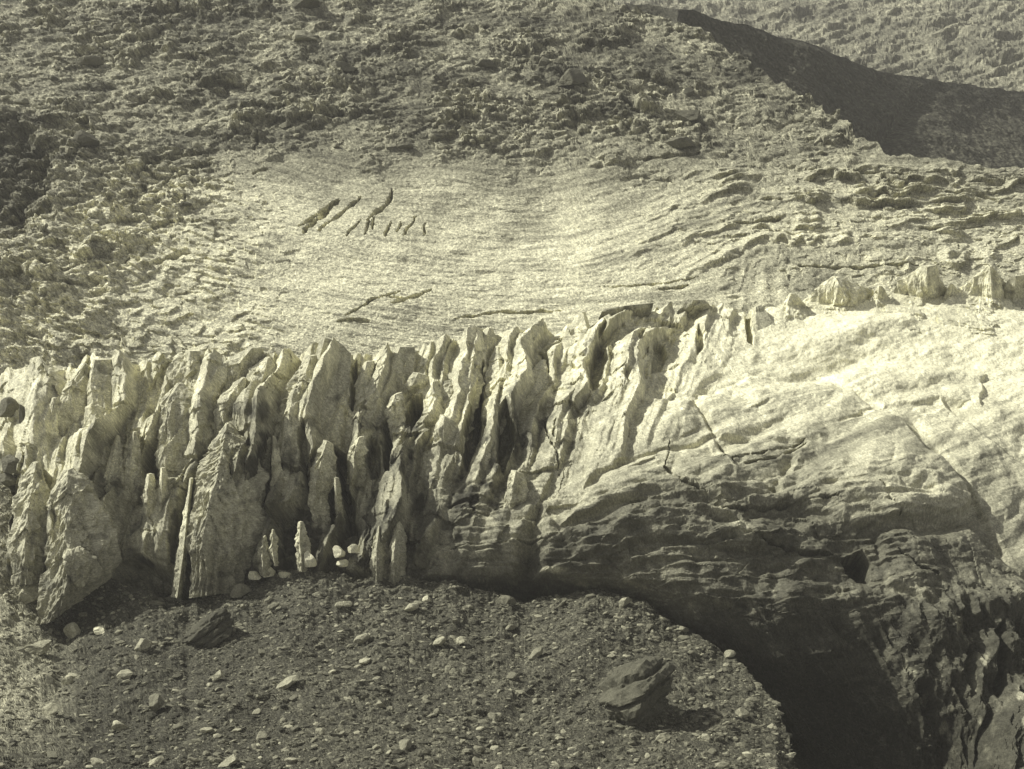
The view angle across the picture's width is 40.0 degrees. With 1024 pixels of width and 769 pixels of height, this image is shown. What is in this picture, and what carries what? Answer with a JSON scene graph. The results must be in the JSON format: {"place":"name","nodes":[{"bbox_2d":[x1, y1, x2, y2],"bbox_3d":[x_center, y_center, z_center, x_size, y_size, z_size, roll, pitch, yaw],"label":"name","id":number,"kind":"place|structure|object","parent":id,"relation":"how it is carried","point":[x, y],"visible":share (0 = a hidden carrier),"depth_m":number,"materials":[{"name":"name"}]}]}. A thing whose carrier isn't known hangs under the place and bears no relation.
{"place":"outdoors","nodes":[
{"label":"outdoors","id":0,"kind":"place"},
{"bbox_2d":[0,482,797,768],"bbox_3d":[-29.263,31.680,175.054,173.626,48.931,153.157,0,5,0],"label":"moraine","id":1,"kind":"structure","parent":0,"point":[11,622],"depth_m":170.06,"materials":[{"name":"gravel"}]},
{"bbox_2d":[0,473,17,485],"bbox_3d":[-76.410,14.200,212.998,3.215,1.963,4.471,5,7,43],"label":"boulder","id":2,"kind":"object","parent":1,"relation":"on","point":[7,479],"visible":0.84,"depth_m":212.09,"materials":[{"name":"stone"}]},
{"bbox_2d":[1,454,22,472],"bbox_3d":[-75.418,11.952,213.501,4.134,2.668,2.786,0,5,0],"label":"boulder","id":3,"kind":"object","parent":2,"relation":"on","point":[9,462],"visible":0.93,"depth_m":212.53,"materials":[{"name":"stone"}]},
{"bbox_2d":[18,583,38,603],"bbox_3d":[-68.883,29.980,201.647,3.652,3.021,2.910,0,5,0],"label":"boulder","id":4,"kind":"object","parent":1,"relation":"on","point":[28,594],"visible":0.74,"depth_m":200.66,"materials":[{"name":"stone"}]},
{"bbox_2d":[25,640,51,655],"bbox_3d":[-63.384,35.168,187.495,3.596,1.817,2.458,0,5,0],"label":"boulder","id":5,"kind":"object","parent":1,"relation":"on","point":[39,647],"visible":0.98,"depth_m":186.66,"materials":[{"name":"stone"}]},
{"bbox_2d":[45,675,53,684],"bbox_3d":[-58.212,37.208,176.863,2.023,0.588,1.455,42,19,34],"label":"stone","id":6,"kind":"object","parent":1,"relation":"on","point":[49,679],"visible":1,"depth_m":176.67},
{"bbox_2d":[41,703,58,714],"bbox_3d":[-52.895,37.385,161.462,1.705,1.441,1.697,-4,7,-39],"label":"boulder","id":7,"kind":"object","parent":1,"relation":"on","point":[50,709],"visible":1,"depth_m":161.25,"materials":[{"name":"stone"}]},
{"bbox_2d":[47,750,57,758],"bbox_3d":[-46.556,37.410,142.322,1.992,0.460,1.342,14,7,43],"label":"stone","id":8,"kind":"object","parent":1,"relation":"on","point":[52,754],"visible":1,"depth_m":141.95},
{"bbox_2d":[49,397,60,425],"bbox_3d":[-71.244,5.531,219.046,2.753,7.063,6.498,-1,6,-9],"label":"serac","id":9,"kind":"object","parent":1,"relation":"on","point":[53,406],"visible":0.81,"depth_m":216.94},
{"bbox_2d":[61,675,73,684],"bbox_3d":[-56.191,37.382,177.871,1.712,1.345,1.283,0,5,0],"label":"boulder","id":10,"kind":"object","parent":1,"relation":"on","point":[67,679],"visible":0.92,"depth_m":177.46,"materials":[{"name":"stone"}]},
{"bbox_2d":[63,622,80,638],"bbox_3d":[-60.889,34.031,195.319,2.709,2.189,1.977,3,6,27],"label":"boulder","id":11,"kind":"object","parent":1,"relation":"on","point":[71,630],"visible":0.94,"depth_m":194.54,"materials":[{"name":"stone"}]},
{"bbox_2d":[35,468,121,624],"bbox_3d":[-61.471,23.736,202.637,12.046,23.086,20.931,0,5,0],"label":"serac","id":12,"kind":"object","parent":1,"relation":"on","point":[83,554],"visible":0.98,"depth_m":198.15,"materials":[{"name":"ice"}]},
{"bbox_2d":[90,757,103,764],"bbox_3d":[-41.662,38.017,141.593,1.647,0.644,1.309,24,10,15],"label":"stone","id":13,"kind":"object","parent":1,"relation":"on","point":[95,761],"visible":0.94,"depth_m":141.29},
{"bbox_2d":[93,625,111,634],"bbox_3d":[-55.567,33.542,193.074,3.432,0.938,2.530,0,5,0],"label":"ice block","id":14,"kind":"object","parent":1,"relation":"on","point":[97,630],"depth_m":192.13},
{"bbox_2d":[111,720,128,730],"bbox_3d":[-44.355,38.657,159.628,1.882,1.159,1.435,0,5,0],"label":"boulder","id":15,"kind":"object","parent":1,"relation":"on","point":[117,725],"visible":1,"depth_m":159.08,"materials":[{"name":"stone"}]},
{"bbox_2d":[116,669,132,678],"bbox_3d":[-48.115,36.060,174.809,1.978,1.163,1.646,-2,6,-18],"label":"boulder","id":16,"kind":"object","parent":1,"relation":"on","point":[124,674],"visible":0.97,"depth_m":174.33,"materials":[{"name":"stone"}]},
{"bbox_2d":[134,638,151,650],"bbox_3d":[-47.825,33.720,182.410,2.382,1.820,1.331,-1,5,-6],"label":"boulder","id":17,"kind":"object","parent":1,"relation":"on","point":[142,644],"visible":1,"depth_m":181.93,"materials":[{"name":"stone"}]},
{"bbox_2d":[147,756,163,767],"bbox_3d":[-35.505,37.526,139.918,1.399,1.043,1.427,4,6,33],"label":"boulder","id":18,"kind":"object","parent":1,"relation":"on","point":[156,760],"visible":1,"depth_m":139.75,"materials":[{"name":"stone"}]},
{"bbox_2d":[149,693,164,711],"bbox_3d":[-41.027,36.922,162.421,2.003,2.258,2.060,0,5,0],"label":"boulder","id":19,"kind":"object","parent":1,"relation":"on","point":[156,702],"visible":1,"depth_m":161.84,"materials":[{"name":"stone"}]},
{"bbox_2d":[171,477,192,598],"bbox_3d":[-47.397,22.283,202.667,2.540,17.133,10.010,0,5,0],"label":"serac","id":20,"kind":"object","parent":1,"relation":"on","point":[179,571],"visible":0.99,"depth_m":199.90,"materials":[{"name":"ice"}]},
{"bbox_2d":[182,608,233,647],"bbox_3d":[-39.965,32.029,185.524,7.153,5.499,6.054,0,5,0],"label":"boulder","id":21,"kind":"object","parent":1,"relation":"on","point":[211,629],"visible":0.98,"depth_m":183.37,"materials":[{"name":"stone"}]},
{"bbox_2d":[212,670,224,680],"bbox_3d":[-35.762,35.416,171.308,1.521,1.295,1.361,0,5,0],"label":"boulder","id":22,"kind":"object","parent":1,"relation":"on","point":[219,674],"visible":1,"depth_m":170.82,"materials":[{"name":"stone"}]},
{"bbox_2d":[218,753,241,767],"bbox_3d":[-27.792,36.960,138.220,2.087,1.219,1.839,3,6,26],"label":"boulder","id":23,"kind":"object","parent":1,"relation":"on","point":[231,760],"visible":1,"depth_m":137.79,"materials":[{"name":"stone"}]},
{"bbox_2d":[230,583,249,597],"bbox_3d":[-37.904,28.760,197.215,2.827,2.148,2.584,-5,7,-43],"label":"boulder","id":24,"kind":"object","parent":1,"relation":"on","point":[239,590],"visible":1,"depth_m":196.12,"materials":[{"name":"stone"}]},
{"bbox_2d":[248,571,260,579],"bbox_3d":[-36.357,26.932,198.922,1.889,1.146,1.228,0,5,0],"label":"ice block","id":25,"kind":"object","parent":1,"relation":"on","point":[253,575],"depth_m":198.51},
{"bbox_2d":[256,731,267,740],"bbox_3d":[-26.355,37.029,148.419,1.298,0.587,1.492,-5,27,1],"label":"stone","id":26,"kind":"object","parent":1,"relation":"on","point":[261,735],"visible":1,"depth_m":148.07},
{"bbox_2d":[257,535,271,575],"bbox_3d":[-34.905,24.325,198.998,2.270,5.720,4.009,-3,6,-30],"label":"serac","id":27,"kind":"object","parent":1,"relation":"on","point":[264,559],"visible":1,"depth_m":198.11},
{"bbox_2d":[263,437,271,481],"bbox_3d":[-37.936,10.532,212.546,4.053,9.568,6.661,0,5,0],"label":"serac","id":28,"kind":"object","parent":1,"relation":"on","point":[266,462],"visible":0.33,"depth_m":210.89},
{"bbox_2d":[268,529,278,565],"bbox_3d":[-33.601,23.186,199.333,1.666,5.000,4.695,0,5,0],"label":"ice rod","id":29,"kind":"object","parent":1,"relation":"on","point":[273,548],"visible":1,"depth_m":198.42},
{"bbox_2d":[276,675,297,689],"bbox_3d":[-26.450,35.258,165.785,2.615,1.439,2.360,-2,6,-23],"label":"boulder","id":30,"kind":"object","parent":1,"relation":"on","point":[287,682],"visible":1,"depth_m":165.38,"materials":[{"name":"stone"}]},
{"bbox_2d":[294,521,310,571],"bbox_3d":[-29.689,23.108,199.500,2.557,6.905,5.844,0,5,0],"label":"ice rod","id":31,"kind":"object","parent":1,"relation":"on","point":[302,544],"visible":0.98,"depth_m":198.81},
{"bbox_2d":[304,551,316,566],"bbox_3d":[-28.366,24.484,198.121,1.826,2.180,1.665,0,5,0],"label":"ice block","id":32,"kind":"object","parent":1,"relation":"on","point":[309,560],"depth_m":197.52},
{"bbox_2d":[332,546,344,557],"bbox_3d":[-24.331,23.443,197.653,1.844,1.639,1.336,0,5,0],"label":"ice block","id":33,"kind":"object","parent":1,"relation":"on","point":[338,551],"depth_m":197.34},
{"bbox_2d":[336,559,348,566],"bbox_3d":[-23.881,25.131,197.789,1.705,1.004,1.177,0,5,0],"label":"ice block","id":34,"kind":"object","parent":1,"relation":"on","point":[343,563],"depth_m":197.59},
{"bbox_2d":[348,544,359,552],"bbox_3d":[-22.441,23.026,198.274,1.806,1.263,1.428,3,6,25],"label":"ice block","id":35,"kind":"object","parent":1,"relation":"on","point":[353,548],"depth_m":197.82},
{"bbox_2d":[353,633,369,644],"bbox_3d":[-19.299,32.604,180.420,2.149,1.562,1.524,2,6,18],"label":"boulder","id":36,"kind":"object","parent":1,"relation":"on","point":[361,638],"visible":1,"depth_m":179.97,"materials":[{"name":"stone"}]},
{"bbox_2d":[369,525,390,581],"bbox_3d":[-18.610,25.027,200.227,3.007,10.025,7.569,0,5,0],"label":"serac","id":37,"kind":"object","parent":1,"relation":"on","point":[379,563],"visible":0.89,"depth_m":197.91,"materials":[{"name":"ice"}]},
{"bbox_2d":[388,521,406,585],"bbox_3d":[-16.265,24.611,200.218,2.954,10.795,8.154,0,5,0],"label":"serac","id":38,"kind":"object","parent":1,"relation":"on","point":[397,550],"visible":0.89,"depth_m":197.89,"materials":[{"name":"ice"}]},
{"bbox_2d":[399,739,411,749],"bbox_3d":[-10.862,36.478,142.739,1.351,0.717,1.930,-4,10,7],"label":"stone","id":39,"kind":"object","parent":1,"relation":"on","point":[406,744],"visible":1,"depth_m":142.35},
{"bbox_2d":[405,603,418,611],"bbox_3d":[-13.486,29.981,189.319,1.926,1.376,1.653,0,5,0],"label":"boulder","id":40,"kind":"object","parent":1,"relation":"on","point":[411,607],"visible":1,"depth_m":188.72,"materials":[{"name":"stone"}]},
{"bbox_2d":[433,636,444,645],"bbox_3d":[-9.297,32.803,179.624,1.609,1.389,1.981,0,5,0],"label":"boulder","id":41,"kind":"object","parent":1,"relation":"on","point":[439,641],"visible":1,"depth_m":179.01,"materials":[{"name":"stone"}]},
{"bbox_2d":[472,756,482,765],"bbox_3d":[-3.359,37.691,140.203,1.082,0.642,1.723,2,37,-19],"label":"stone","id":42,"kind":"object","parent":1,"relation":"on","point":[476,761],"visible":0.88,"depth_m":140.07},
{"bbox_2d":[473,745,485,752],"bbox_3d":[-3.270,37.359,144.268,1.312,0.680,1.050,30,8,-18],"label":"stone","id":43,"kind":"object","parent":1,"relation":"on","point":[480,749],"visible":1,"depth_m":144.04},
{"bbox_2d":[483,441,496,469],"bbox_3d":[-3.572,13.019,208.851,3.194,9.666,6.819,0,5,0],"label":"serac","id":44,"kind":"object","parent":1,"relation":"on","point":[487,459],"visible":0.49,"depth_m":205.72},
{"bbox_2d":[488,712,499,721],"bbox_3d":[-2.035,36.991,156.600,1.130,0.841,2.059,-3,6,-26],"label":"stone","id":45,"kind":"object","parent":1,"relation":"on","point":[495,717],"visible":1,"depth_m":156.21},
{"bbox_2d":[496,595,515,604],"bbox_3d":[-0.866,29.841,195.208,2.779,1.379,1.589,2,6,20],"label":"boulder","id":46,"kind":"object","parent":1,"relation":"on","point":[504,599],"visible":1,"depth_m":194.71,"materials":[{"name":"stone"}]},
{"bbox_2d":[506,672,517,680],"bbox_3d":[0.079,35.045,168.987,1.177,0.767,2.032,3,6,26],"label":"stone","id":47,"kind":"object","parent":1,"relation":"on","point":[512,676],"visible":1,"depth_m":168.55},
{"bbox_2d":[528,647,542,659],"bbox_3d":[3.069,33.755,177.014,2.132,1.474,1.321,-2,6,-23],"label":"boulder","id":48,"kind":"object","parent":1,"relation":"on","point":[536,653],"visible":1,"depth_m":176.53,"materials":[{"name":"stone"}]},
{"bbox_2d":[619,597,631,607],"bbox_3d":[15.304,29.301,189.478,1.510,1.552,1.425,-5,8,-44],"label":"boulder","id":49,"kind":"object","parent":1,"relation":"on","point":[625,601],"visible":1,"depth_m":189.01,"materials":[{"name":"stone"}]},
{"bbox_2d":[598,656,675,726],"bbox_3d":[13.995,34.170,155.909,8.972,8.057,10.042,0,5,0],"label":"boulder","id":50,"kind":"object","parent":1,"relation":"on","point":[635,693],"visible":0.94,"depth_m":153.94,"materials":[{"name":"stone"}]},
{"bbox_2d":[655,732,671,742],"bbox_3d":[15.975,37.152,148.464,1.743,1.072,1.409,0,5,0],"label":"boulder","id":51,"kind":"object","parent":1,"relation":"on","point":[661,737],"visible":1,"depth_m":148.07,"materials":[{"name":"stone"}]},
{"bbox_2d":[724,650,735,657],"bbox_3d":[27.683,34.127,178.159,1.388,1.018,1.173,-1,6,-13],"label":"boulder","id":52,"kind":"object","parent":1,"relation":"on","point":[729,653],"visible":1,"depth_m":177.90,"materials":[{"name":"stone"}]},
{"bbox_2d":[735,707,749,717],"bbox_3d":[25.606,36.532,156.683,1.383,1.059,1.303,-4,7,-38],"label":"boulder","id":53,"kind":"object","parent":1,"relation":"on","point":[742,712],"visible":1,"depth_m":156.42,"materials":[{"name":"stone"}]},
{"bbox_2d":[0,0,1023,374],"bbox_3d":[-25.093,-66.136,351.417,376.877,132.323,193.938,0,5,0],"label":"hillside","id":54,"kind":"structure","parent":0,"point":[370,236],"depth_m":331.85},
{"bbox_2d":[14,97,28,103],"bbox_3d":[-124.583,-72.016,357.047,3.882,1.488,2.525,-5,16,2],"label":"hill boulder","id":55,"kind":"object","parent":54,"relation":"on","point":[22,100],"visible":1,"depth_m":356.43,"materials":[{"name":"stone"}]},
{"bbox_2d":[73,130,99,146],"bbox_3d":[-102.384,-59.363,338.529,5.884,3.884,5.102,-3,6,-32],"label":"boulder","id":56,"kind":"object","parent":54,"relation":"on","point":[82,138],"visible":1,"depth_m":337.06,"materials":[{"name":"stone"}]},
{"bbox_2d":[70,55,103,66],"bbox_3d":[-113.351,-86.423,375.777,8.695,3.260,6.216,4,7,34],"label":"boulder","id":57,"kind":"object","parent":54,"relation":"on","point":[91,60],"visible":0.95,"depth_m":373.16,"materials":[{"name":"stone"}]},
{"bbox_2d":[268,88,281,95],"bbox_3d":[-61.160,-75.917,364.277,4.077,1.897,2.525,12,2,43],"label":"hill boulder","id":58,"kind":"object","parent":54,"relation":"on","point":[276,91],"visible":1,"depth_m":363.45,"materials":[{"name":"stone"}]},
{"bbox_2d":[291,30,317,41],"bbox_3d":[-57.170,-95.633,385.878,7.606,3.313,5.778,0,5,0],"label":"boulder","id":59,"kind":"object","parent":54,"relation":"on","point":[301,35],"visible":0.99,"depth_m":384.72,"materials":[{"name":"stone"}]},
{"bbox_2d":[292,0,322,7],"bbox_3d":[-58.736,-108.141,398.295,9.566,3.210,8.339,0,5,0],"label":"boulder","id":60,"kind":"object","parent":54,"relation":"on","point":[307,3],"visible":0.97,"depth_m":396.70,"materials":[{"name":"stone"}]},
{"bbox_2d":[332,61,356,71],"bbox_3d":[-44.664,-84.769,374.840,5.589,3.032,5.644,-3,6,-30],"label":"boulder","id":61,"kind":"object","parent":54,"relation":"on","point":[345,66],"visible":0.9,"depth_m":373.36,"materials":[{"name":"stone"}]},
{"bbox_2d":[398,144,413,149],"bbox_3d":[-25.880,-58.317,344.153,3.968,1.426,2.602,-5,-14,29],"label":"hill boulder","id":62,"kind":"object","parent":54,"relation":"on","point":[406,146],"visible":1,"depth_m":343.40,"materials":[{"name":"stone"}]},
{"bbox_2d":[475,59,495,67],"bbox_3d":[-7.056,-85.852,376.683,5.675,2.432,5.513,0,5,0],"label":"boulder","id":63,"kind":"object","parent":54,"relation":"on","point":[486,63],"visible":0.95,"depth_m":374.66,"materials":[{"name":"stone"}]},
{"bbox_2d":[538,56,552,65],"bbox_3d":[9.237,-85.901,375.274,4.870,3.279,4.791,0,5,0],"label":"boulder","id":64,"kind":"object","parent":54,"relation":"on","point":[544,60],"visible":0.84,"depth_m":373.49,"materials":[{"name":"stone"}]},
{"bbox_2d":[557,68,586,86],"bbox_3d":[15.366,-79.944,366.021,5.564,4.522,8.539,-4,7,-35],"label":"boulder","id":65,"kind":"object","parent":54,"relation":"on","point":[571,77],"visible":0.99,"depth_m":363.81,"materials":[{"name":"stone"}]},
{"bbox_2d":[664,136,694,147],"bbox_3d":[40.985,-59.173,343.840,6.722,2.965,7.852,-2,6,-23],"label":"boulder","id":66,"kind":"object","parent":54,"relation":"on","point":[681,142],"visible":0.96,"depth_m":341.12,"materials":[{"name":"stone"}]},
{"bbox_2d":[670,110,700,121],"bbox_3d":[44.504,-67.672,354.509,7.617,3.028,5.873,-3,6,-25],"label":"boulder","id":67,"kind":"object","parent":54,"relation":"on","point":[689,115],"visible":0.98,"depth_m":353.42,"materials":[{"name":"stone"}]},
{"bbox_2d":[683,87,693,95],"bbox_3d":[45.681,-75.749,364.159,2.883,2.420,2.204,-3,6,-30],"label":"boulder","id":68,"kind":"object","parent":54,"relation":"on","point":[688,91],"visible":1,"depth_m":363.46,"materials":[{"name":"stone"}]},
{"bbox_2d":[0,296,1023,768],"bbox_3d":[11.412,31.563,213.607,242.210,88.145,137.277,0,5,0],"label":"glacier","id":69,"kind":"object","parent":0,"point":[814,520],"visible":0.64,"depth_m":203.01,"materials":[{"name":"ice"}]},
{"bbox_2d":[0,397,18,416],"bbox_3d":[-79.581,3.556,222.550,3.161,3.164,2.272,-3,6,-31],"label":"boulder","id":70,"kind":"object","parent":69,"relation":"on","point":[9,406],"visible":0.97,"depth_m":222.01,"materials":[{"name":"stone"}]},
{"bbox_2d":[19,404,24,423],"bbox_3d":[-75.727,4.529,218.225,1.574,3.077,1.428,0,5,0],"label":"boulder","id":71,"kind":"object","parent":69,"relation":"on","point":[21,413],"visible":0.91,"depth_m":217.74,"materials":[{"name":"stone"}]},
{"bbox_2d":[5,461,50,584],"bbox_3d":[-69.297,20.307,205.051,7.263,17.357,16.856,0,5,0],"label":"serac","id":72,"kind":"object","parent":69,"relation":"attached to","point":[26,543],"visible":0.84,"depth_m":200.99,"materials":[{"name":"ice"}]},
{"bbox_2d":[58,363,90,435],"bbox_3d":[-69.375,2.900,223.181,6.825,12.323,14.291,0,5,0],"label":"serac","id":73,"kind":"object","parent":69,"relation":"on","point":[72,404],"visible":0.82,"depth_m":220.04,"materials":[{"name":"ice"}]},
{"bbox_2d":[83,358,112,426],"bbox_3d":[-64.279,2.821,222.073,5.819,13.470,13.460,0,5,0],"label":"serac","id":74,"kind":"object","parent":69,"relation":"on","point":[99,382],"visible":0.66,"depth_m":219.85,"materials":[{"name":"ice"}]},
{"bbox_2d":[104,435,122,493],"bbox_3d":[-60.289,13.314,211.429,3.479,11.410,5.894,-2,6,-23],"label":"serac","id":75,"kind":"object","parent":69,"relation":"on","point":[115,459],"visible":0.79,"depth_m":209.15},
{"bbox_2d":[124,431,141,503],"bbox_3d":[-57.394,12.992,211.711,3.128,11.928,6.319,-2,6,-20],"label":"serac","id":76,"kind":"object","parent":69,"relation":"on","point":[131,465],"visible":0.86,"depth_m":209.26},
{"bbox_2d":[140,473,155,520],"bbox_3d":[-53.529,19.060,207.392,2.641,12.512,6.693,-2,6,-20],"label":"serac","id":77,"kind":"object","parent":69,"relation":"attached to","point":[148,496],"visible":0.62,"depth_m":204.72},
{"bbox_2d":[157,467,168,511],"bbox_3d":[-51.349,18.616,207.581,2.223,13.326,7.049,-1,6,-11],"label":"serac","id":78,"kind":"object","parent":69,"relation":"attached to","point":[163,494],"visible":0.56,"depth_m":204.66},
{"bbox_2d":[154,382,194,479],"bbox_3d":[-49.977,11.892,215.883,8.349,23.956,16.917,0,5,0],"label":"serac","id":79,"kind":"object","parent":69,"relation":"attached to","point":[175,403],"visible":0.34,"depth_m":211.49,"materials":[{"name":"ice"}]},
{"bbox_2d":[166,350,204,387],"bbox_3d":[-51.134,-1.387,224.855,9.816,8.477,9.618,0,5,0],"label":"serac","id":80,"kind":"object","parent":69,"relation":"on","point":[180,368],"visible":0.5,"depth_m":221.48,"materials":[{"name":"ice"}]},
{"bbox_2d":[185,422,269,597],"bbox_3d":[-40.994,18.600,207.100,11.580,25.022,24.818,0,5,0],"label":"serac","id":81,"kind":"object","parent":69,"relation":"attached to","point":[225,528],"visible":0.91,"depth_m":200.57,"materials":[{"name":"ice"}]},
{"bbox_2d":[213,377,245,432],"bbox_3d":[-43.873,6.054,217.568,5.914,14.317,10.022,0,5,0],"label":"serac","id":82,"kind":"object","parent":69,"relation":"on","point":[226,400],"visible":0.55,"depth_m":214.69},
{"bbox_2d":[221,347,264,389],"bbox_3d":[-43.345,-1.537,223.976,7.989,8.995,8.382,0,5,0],"label":"serac","id":83,"kind":"object","parent":69,"relation":"on","point":[239,365],"visible":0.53,"depth_m":221.36,"materials":[{"name":"ice"}]},
{"bbox_2d":[246,357,277,386],"bbox_3d":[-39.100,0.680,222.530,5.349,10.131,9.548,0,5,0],"label":"serac","id":84,"kind":"object","parent":69,"relation":"on","point":[266,366],"visible":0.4,"depth_m":219.98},
{"bbox_2d":[270,436,282,490],"bbox_3d":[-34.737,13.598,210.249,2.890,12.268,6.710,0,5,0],"label":"serac","id":85,"kind":"object","parent":69,"relation":"on","point":[277,470],"visible":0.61,"depth_m":207.44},
{"bbox_2d":[274,355,316,465],"bbox_3d":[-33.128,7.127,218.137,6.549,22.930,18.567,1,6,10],"label":"serac","id":86,"kind":"object","parent":69,"relation":"on","point":[303,374],"visible":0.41,"depth_m":217.14,"materials":[{"name":"ice"}]},
{"bbox_2d":[307,440,336,523],"bbox_3d":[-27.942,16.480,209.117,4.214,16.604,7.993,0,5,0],"label":"serac","id":87,"kind":"object","parent":69,"relation":"attached to","point":[323,472],"visible":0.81,"depth_m":206.30,"materials":[{"name":"ice"}]},
{"bbox_2d":[315,337,350,428],"bbox_3d":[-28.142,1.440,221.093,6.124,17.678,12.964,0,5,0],"label":"serac","id":88,"kind":"object","parent":69,"relation":"on","point":[340,385],"visible":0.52,"depth_m":219.71,"materials":[{"name":"ice"}]},
{"bbox_2d":[334,477,344,521],"bbox_3d":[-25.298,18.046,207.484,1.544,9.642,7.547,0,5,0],"label":"serac","id":89,"kind":"object","parent":69,"relation":"attached to","point":[338,498],"visible":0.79,"depth_m":204.50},
{"bbox_2d":[346,436,368,483],"bbox_3d":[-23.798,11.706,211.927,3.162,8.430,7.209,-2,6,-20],"label":"serac","id":90,"kind":"object","parent":69,"relation":"attached to","point":[359,447],"visible":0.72,"depth_m":209.09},
{"bbox_2d":[354,361,374,402],"bbox_3d":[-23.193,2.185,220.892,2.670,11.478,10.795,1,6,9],"label":"serac","id":91,"kind":"object","parent":69,"relation":"attached to","point":[364,377],"visible":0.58,"depth_m":219.70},
{"bbox_2d":[384,392,406,439],"bbox_3d":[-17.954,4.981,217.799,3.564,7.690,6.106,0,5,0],"label":"serac","id":92,"kind":"object","parent":69,"relation":"attached to","point":[395,410],"visible":0.89,"depth_m":215.53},
{"bbox_2d":[390,346,414,387],"bbox_3d":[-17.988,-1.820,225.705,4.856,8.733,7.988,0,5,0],"label":"serac","id":93,"kind":"object","parent":69,"relation":"on","point":[402,356],"visible":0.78,"depth_m":223.90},
{"bbox_2d":[400,372,428,397],"bbox_3d":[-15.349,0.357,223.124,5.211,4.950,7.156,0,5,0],"label":"serac","id":94,"kind":"object","parent":69,"relation":"on","point":[415,382],"visible":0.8,"depth_m":220.54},
{"bbox_2d":[434,414,464,453],"bbox_3d":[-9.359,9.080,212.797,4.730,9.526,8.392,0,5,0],"label":"serac","id":95,"kind":"object","parent":69,"relation":"on","point":[445,429],"visible":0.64,"depth_m":209.76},
{"bbox_2d":[424,351,484,440],"bbox_3d":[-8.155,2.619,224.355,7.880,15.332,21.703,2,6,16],"label":"serac","id":96,"kind":"object","parent":69,"relation":"on","point":[448,390],"visible":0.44,"depth_m":220.80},
{"bbox_2d":[483,327,497,356],"bbox_3d":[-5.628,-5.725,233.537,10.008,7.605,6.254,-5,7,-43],"label":"serac","id":97,"kind":"object","parent":69,"relation":"on","point":[490,338],"visible":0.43,"depth_m":232.52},
{"bbox_2d":[484,346,506,434],"bbox_3d":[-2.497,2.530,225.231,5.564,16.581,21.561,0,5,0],"label":"serac","id":98,"kind":"object","parent":69,"relation":"on","point":[496,360],"visible":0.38,"depth_m":224.68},
{"bbox_2d":[503,470,528,508],"bbox_3d":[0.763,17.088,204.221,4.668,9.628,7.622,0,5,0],"label":"serac","id":99,"kind":"object","parent":69,"relation":"attached to","point":[517,490],"visible":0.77,"depth_m":201.60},
{"bbox_2d":[521,359,549,409],"bbox_3d":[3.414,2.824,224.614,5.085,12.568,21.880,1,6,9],"label":"serac","id":100,"kind":"object","parent":69,"relation":"on","point":[540,369],"visible":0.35,"depth_m":224.81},
{"bbox_2d":[561,311,590,379],"bbox_3d":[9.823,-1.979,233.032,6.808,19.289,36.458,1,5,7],"label":"serac","id":101,"kind":"object","parent":69,"relation":"on","point":[580,324],"visible":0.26,"depth_m":241.22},
{"bbox_2d":[602,326,647,366],"bbox_3d":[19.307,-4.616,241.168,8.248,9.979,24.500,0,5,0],"label":"serac","id":102,"kind":"object","parent":69,"relation":"on","point":[619,333],"visible":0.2,"depth_m":244.28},
{"bbox_2d":[599,303,653,319],"bbox_3d":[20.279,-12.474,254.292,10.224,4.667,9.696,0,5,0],"label":"serac","id":103,"kind":"object","parent":69,"relation":"on","point":[640,310],"visible":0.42,"depth_m":250.77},
{"bbox_2d":[677,299,712,318],"bbox_3d":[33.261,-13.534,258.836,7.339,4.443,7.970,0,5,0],"label":"serac","id":104,"kind":"object","parent":69,"relation":"on","point":[693,308],"visible":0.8,"depth_m":256.24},
{"bbox_2d":[750,305,773,339],"bbox_3d":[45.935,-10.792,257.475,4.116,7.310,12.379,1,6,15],"label":"serac","id":105,"kind":"object","parent":69,"relation":"on","point":[761,319],"visible":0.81,"depth_m":256.98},
{"bbox_2d":[779,293,808,327],"bbox_3d":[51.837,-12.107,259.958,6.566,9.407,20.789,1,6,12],"label":"serac","id":106,"kind":"object","parent":69,"relation":"on","point":[794,304],"visible":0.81,"depth_m":263.09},
{"bbox_2d":[802,276,873,313],"bbox_3d":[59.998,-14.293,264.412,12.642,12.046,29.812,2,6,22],"label":"serac","id":107,"kind":"object","parent":69,"relation":"on","point":[832,292],"visible":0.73,"depth_m":266.83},
{"bbox_2d":[871,285,889,317],"bbox_3d":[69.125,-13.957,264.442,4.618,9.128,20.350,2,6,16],"label":"serac","id":108,"kind":"object","parent":69,"relation":"on","point":[880,298],"visible":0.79,"depth_m":268.50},
{"bbox_2d":[883,265,946,331],"bbox_3d":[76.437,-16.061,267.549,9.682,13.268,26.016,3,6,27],"label":"serac","id":109,"kind":"object","parent":69,"relation":"on","point":[915,290],"visible":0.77,"depth_m":269.32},
{"bbox_2d":[943,283,958,301],"bbox_3d":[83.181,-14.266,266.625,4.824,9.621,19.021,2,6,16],"label":"serac","id":110,"kind":"object","parent":69,"relation":"on","point":[951,290],"visible":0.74,"depth_m":270.14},
{"bbox_2d":[937,265,1005,334],"bbox_3d":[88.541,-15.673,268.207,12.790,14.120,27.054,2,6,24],"label":"serac","id":111,"kind":"object","parent":69,"relation":"on","point":[980,295],"visible":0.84,"depth_m":267.23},
{"bbox_2d":[1004,274,1023,308],"bbox_3d":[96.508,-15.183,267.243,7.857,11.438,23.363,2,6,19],"label":"serac","id":112,"kind":"object","parent":69,"relation":"on","point":[1014,290],"visible":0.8,"depth_m":270.36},
{"bbox_2d":[614,0,1023,91],"bbox_3d":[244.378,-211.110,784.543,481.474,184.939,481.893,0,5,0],"label":"mountainside","id":113,"kind":"structure","parent":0,"point":[979,43],"depth_m":777.29,"materials":[{"name":"stone"}]},
{"bbox_2d":[626,4,1023,168],"bbox_3d":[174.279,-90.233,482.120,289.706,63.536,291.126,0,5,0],"label":"mountain spur","id":114,"kind":"structure","parent":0,"point":[891,114],"depth_m":482.61,"materials":[{"name":"stone"}]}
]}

